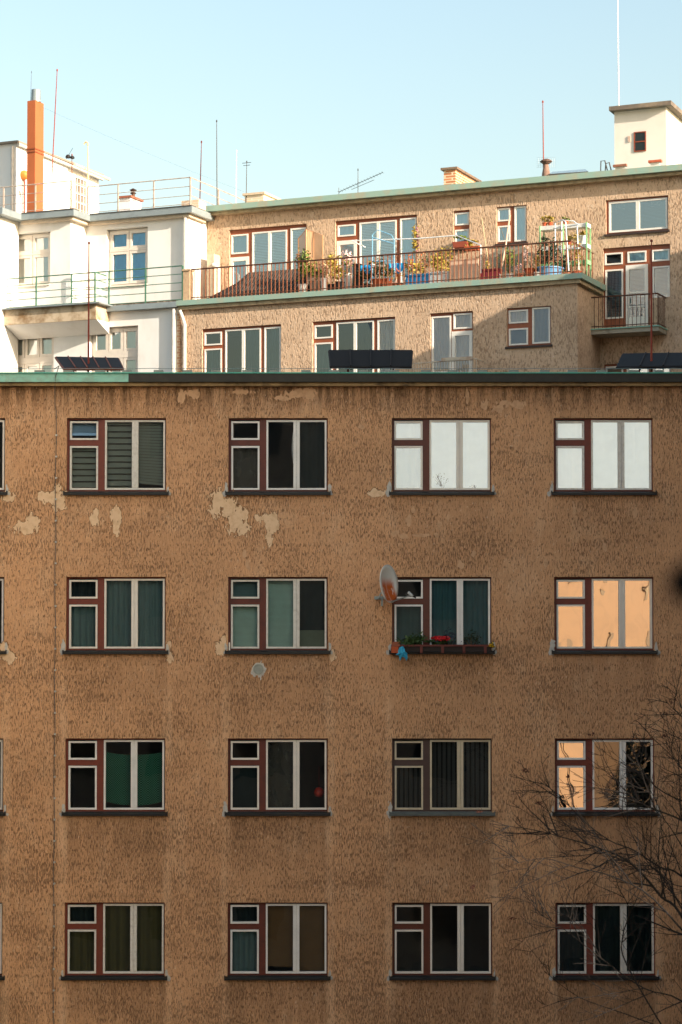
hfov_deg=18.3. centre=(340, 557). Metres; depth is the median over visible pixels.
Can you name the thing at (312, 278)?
planter box
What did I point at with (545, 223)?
shelf plant
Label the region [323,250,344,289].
flowering shrub
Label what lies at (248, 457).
window
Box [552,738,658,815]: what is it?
window
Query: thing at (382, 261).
drying rack
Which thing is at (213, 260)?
chimney block
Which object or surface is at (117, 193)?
roof railing
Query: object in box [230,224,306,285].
window
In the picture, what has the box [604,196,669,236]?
window
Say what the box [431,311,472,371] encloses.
window
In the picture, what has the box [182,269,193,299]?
pillar
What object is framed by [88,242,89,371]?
lightning rod
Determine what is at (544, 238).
shelf plant
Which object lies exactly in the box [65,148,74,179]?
aerial
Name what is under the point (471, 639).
ledge plant
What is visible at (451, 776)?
window
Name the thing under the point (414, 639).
geranium
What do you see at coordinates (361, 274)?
potted plant
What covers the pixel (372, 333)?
window
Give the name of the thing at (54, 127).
lightning rod
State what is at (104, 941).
window
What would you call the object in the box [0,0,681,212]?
sky
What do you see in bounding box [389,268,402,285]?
potted plant
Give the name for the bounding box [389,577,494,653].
window
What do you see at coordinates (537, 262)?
potted plant
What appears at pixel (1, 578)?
window
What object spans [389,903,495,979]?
window
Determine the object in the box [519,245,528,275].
flowering plant
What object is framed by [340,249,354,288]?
flowering plant
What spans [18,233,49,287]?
window
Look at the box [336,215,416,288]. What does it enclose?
window
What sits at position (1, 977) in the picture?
window
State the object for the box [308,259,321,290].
potted plant
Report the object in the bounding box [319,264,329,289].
potted plant
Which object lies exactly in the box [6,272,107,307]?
balcony railing
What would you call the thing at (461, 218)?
window
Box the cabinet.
[353,263,362,287]
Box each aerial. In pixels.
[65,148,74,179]
[242,161,250,201]
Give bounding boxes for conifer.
[500,247,517,277]
[534,241,552,265]
[546,237,560,266]
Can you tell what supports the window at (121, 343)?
in the apartment building at (49, 241)
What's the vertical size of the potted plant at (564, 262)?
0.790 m
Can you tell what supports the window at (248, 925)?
in the apartment building at (210, 682)
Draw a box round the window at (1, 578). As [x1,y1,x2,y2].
[0,577,6,653]
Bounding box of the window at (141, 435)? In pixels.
[63,418,168,494]
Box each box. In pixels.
[307,272,327,289]
[394,643,490,652]
[428,271,448,282]
[452,235,468,248]
[464,239,479,251]
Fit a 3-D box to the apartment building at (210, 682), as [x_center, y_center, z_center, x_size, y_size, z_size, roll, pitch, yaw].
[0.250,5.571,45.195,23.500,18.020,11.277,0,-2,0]
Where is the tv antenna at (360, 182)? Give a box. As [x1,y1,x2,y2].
[339,169,382,192]
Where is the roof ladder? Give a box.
[600,160,611,170]
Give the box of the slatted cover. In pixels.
[207,267,317,298]
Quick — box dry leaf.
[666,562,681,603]
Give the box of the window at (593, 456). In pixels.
[551,418,656,494]
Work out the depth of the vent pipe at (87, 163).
75.41 m
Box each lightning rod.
[51,69,57,176]
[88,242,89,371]
[199,140,201,199]
[216,120,217,204]
[236,150,236,187]
[542,101,543,164]
[617,0,618,105]
[650,239,652,371]
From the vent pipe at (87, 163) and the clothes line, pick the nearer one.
the clothes line
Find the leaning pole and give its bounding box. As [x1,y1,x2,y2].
[502,215,510,266]
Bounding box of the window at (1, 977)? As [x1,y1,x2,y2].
[0,903,4,979]
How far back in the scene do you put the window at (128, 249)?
68.53 m
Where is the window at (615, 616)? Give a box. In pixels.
[552,577,657,653]
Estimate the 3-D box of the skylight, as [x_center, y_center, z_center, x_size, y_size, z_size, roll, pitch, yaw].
[7.057,-11.830,65.277,1.512,0.453,1.200,-1,-2,23]
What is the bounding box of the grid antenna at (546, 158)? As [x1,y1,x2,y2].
[536,158,555,167]
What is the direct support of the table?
on the apartment building at (628, 208)
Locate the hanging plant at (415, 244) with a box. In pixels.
[412,224,419,262]
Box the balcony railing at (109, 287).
[71,265,182,304]
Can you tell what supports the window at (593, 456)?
in the apartment building at (210, 682)
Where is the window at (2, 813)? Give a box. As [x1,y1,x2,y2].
[0,738,5,815]
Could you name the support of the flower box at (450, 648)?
on the apartment building at (210, 682)
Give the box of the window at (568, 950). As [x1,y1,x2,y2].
[553,903,658,979]
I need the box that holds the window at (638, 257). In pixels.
[604,244,669,327]
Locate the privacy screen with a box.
[298,229,322,268]
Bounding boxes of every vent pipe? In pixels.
[84,141,88,185]
[540,159,551,175]
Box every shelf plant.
[540,215,548,225]
[541,236,549,246]
[547,216,555,225]
[578,230,585,243]
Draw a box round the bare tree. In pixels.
[461,656,681,1023]
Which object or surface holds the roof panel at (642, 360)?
on the apartment building at (210, 682)
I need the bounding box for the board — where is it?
[449,258,478,281]
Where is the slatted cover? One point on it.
(244, 283)
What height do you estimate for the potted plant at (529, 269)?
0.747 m
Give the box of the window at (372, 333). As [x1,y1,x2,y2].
[314,317,394,371]
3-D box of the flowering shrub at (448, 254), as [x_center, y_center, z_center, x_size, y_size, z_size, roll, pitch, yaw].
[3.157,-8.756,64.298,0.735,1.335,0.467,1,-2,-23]
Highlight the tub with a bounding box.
[534,266,563,274]
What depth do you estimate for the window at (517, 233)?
64.68 m
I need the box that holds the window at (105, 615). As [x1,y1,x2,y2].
[62,577,167,653]
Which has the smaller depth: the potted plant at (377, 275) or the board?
the board
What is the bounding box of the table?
[373,265,410,284]
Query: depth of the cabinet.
64.65 m
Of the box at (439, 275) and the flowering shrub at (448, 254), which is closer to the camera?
the box at (439, 275)
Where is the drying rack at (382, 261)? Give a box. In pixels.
[369,229,394,280]
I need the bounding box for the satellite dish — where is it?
[374,565,415,605]
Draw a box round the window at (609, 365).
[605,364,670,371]
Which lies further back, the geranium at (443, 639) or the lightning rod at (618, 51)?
the lightning rod at (618, 51)
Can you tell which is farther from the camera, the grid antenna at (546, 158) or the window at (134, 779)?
the grid antenna at (546, 158)
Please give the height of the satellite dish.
0.776 m
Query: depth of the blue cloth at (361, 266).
64.63 m
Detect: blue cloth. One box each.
[360,265,370,274]
[388,263,406,273]
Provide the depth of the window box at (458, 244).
64.95 m
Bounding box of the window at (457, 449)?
[389,418,494,494]
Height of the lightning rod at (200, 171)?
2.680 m
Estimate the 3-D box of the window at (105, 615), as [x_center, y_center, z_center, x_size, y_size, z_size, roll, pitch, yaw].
[-4.248,1.100,40.074,1.990,1.455,0.335,0,-2,0]
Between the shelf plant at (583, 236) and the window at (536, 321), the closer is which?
the window at (536, 321)
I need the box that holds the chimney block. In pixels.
[207,254,219,297]
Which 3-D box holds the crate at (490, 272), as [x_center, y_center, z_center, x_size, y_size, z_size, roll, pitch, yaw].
[4.449,-8.332,62.800,0.601,0.383,0.345,-1,-2,23]
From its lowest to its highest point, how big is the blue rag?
0.280 m
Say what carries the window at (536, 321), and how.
in the apartment building at (628, 208)
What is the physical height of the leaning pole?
1.623 m
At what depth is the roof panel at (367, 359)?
42.28 m
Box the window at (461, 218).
[452,210,468,251]
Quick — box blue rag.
[396,646,407,660]
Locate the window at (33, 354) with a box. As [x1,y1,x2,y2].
[18,338,53,371]
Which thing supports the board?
on the apartment building at (628, 208)
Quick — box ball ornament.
[314,787,323,796]
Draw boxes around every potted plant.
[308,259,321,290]
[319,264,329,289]
[354,267,376,287]
[369,256,390,286]
[381,268,394,285]
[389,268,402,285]
[418,250,428,273]
[495,247,500,277]
[524,255,534,275]
[533,252,539,275]
[559,253,572,273]
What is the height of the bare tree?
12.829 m
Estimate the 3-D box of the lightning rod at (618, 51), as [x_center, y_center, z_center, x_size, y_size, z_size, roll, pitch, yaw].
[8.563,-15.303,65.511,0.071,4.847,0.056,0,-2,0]
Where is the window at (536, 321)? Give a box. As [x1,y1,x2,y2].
[505,306,551,348]
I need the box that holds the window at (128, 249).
[106,228,147,287]
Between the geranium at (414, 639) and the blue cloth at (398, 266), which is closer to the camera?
the geranium at (414, 639)
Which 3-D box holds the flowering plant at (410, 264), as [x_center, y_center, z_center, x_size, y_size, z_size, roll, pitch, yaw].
[2.091,-8.634,64.066,0.486,1.075,0.458,0,-2,0]
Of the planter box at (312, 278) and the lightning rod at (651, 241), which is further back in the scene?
the planter box at (312, 278)
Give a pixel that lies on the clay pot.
(394, 649)
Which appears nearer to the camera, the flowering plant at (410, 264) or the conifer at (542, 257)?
the conifer at (542, 257)
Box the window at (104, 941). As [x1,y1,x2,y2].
[61,903,166,979]
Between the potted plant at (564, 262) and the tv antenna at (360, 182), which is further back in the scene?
the tv antenna at (360, 182)
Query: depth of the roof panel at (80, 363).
42.67 m
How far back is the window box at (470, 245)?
64.28 m
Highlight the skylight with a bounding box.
[549,169,587,175]
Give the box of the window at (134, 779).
[62,738,167,815]
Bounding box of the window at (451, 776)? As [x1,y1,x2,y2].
[389,738,494,815]
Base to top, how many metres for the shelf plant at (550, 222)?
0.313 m
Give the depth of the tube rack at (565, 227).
62.30 m
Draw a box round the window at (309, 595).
[225,577,330,653]
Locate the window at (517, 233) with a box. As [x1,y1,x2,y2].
[495,205,527,245]
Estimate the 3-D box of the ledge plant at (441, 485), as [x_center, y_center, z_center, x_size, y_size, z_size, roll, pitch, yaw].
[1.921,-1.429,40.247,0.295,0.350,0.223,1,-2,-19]
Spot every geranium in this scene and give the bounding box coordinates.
[395,631,429,646]
[425,635,456,644]
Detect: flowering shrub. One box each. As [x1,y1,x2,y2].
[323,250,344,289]
[430,247,447,271]
[439,246,452,270]
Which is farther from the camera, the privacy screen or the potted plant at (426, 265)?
the privacy screen
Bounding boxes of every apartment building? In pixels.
[0,89,214,371]
[0,366,681,1023]
[176,100,681,371]
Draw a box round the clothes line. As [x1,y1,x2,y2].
[352,235,480,272]
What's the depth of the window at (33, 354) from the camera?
68.63 m
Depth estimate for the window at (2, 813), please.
39.94 m
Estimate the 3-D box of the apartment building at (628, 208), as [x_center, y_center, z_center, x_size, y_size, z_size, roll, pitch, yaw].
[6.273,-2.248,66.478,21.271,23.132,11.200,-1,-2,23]
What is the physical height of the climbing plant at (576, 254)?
1.639 m
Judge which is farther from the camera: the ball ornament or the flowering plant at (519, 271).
the flowering plant at (519, 271)
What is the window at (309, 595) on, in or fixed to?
in the apartment building at (210, 682)
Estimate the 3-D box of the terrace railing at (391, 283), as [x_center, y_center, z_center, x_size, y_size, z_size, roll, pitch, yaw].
[1.422,-8.570,64.822,12.404,0.981,2.283,-1,-2,23]
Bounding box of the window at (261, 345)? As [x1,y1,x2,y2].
[203,324,280,371]
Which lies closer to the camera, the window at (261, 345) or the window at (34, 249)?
the window at (261, 345)
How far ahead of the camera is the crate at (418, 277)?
63.51 m
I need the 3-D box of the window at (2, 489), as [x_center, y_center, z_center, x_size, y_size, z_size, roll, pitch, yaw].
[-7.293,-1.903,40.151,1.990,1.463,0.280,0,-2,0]
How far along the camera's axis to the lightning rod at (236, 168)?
69.72 m
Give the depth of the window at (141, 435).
40.27 m
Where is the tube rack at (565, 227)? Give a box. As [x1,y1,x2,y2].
[553,219,578,270]
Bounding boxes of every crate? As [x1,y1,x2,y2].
[405,273,430,284]
[480,268,502,279]
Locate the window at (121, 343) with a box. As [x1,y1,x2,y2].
[92,327,137,371]
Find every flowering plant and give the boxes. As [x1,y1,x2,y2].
[332,265,350,289]
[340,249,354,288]
[402,254,417,284]
[410,259,425,273]
[515,264,524,276]
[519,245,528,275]
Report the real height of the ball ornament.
0.600 m
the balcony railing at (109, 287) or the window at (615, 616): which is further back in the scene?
the balcony railing at (109, 287)
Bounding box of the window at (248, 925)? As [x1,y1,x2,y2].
[224,903,330,979]
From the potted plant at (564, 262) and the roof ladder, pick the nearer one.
the potted plant at (564, 262)
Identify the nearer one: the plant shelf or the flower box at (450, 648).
the flower box at (450, 648)
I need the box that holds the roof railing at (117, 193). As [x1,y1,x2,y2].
[0,177,244,213]
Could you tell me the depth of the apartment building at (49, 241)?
68.27 m
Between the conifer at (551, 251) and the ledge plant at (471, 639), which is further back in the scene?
the conifer at (551, 251)
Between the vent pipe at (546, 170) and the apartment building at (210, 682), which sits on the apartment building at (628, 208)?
the vent pipe at (546, 170)
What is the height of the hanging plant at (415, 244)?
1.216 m
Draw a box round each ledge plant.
[435,473,448,487]
[442,627,455,644]
[461,629,481,644]
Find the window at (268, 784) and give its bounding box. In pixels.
[225,738,330,815]
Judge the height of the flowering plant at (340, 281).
0.805 m
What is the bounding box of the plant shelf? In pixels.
[539,222,590,276]
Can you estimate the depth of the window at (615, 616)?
40.09 m
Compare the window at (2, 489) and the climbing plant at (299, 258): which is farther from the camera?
the climbing plant at (299, 258)
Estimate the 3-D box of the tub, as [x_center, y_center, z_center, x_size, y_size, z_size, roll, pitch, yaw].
[6.095,-8.323,62.300,0.920,0.330,0.906,0,-2,0]
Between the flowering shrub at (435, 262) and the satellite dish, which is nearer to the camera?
the satellite dish
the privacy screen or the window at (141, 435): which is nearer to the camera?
the window at (141, 435)
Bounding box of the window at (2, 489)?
[0,418,7,494]
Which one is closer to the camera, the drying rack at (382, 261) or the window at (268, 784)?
the window at (268, 784)
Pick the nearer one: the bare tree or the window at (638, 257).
the bare tree
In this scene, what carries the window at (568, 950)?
in the apartment building at (210, 682)
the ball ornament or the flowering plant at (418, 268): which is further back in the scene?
the flowering plant at (418, 268)
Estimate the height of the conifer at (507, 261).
1.014 m
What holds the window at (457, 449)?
in the apartment building at (210, 682)
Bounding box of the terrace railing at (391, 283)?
[190,240,593,299]
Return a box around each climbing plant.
[294,248,313,291]
[567,232,582,272]
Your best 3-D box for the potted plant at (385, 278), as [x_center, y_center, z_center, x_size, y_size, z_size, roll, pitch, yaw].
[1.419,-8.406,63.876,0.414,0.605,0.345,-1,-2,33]
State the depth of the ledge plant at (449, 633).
40.09 m
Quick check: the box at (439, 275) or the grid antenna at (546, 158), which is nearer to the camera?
the box at (439, 275)
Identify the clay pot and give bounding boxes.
[391,642,399,652]
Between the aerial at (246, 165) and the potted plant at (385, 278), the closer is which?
the potted plant at (385, 278)
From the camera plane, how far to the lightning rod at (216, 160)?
68.77 m
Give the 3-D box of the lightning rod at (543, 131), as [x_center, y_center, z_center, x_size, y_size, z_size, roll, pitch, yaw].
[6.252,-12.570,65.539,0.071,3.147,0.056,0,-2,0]
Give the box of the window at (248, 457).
[225,418,330,494]
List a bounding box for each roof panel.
[55,356,123,371]
[328,349,412,371]
[616,351,681,371]
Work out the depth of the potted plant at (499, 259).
62.71 m

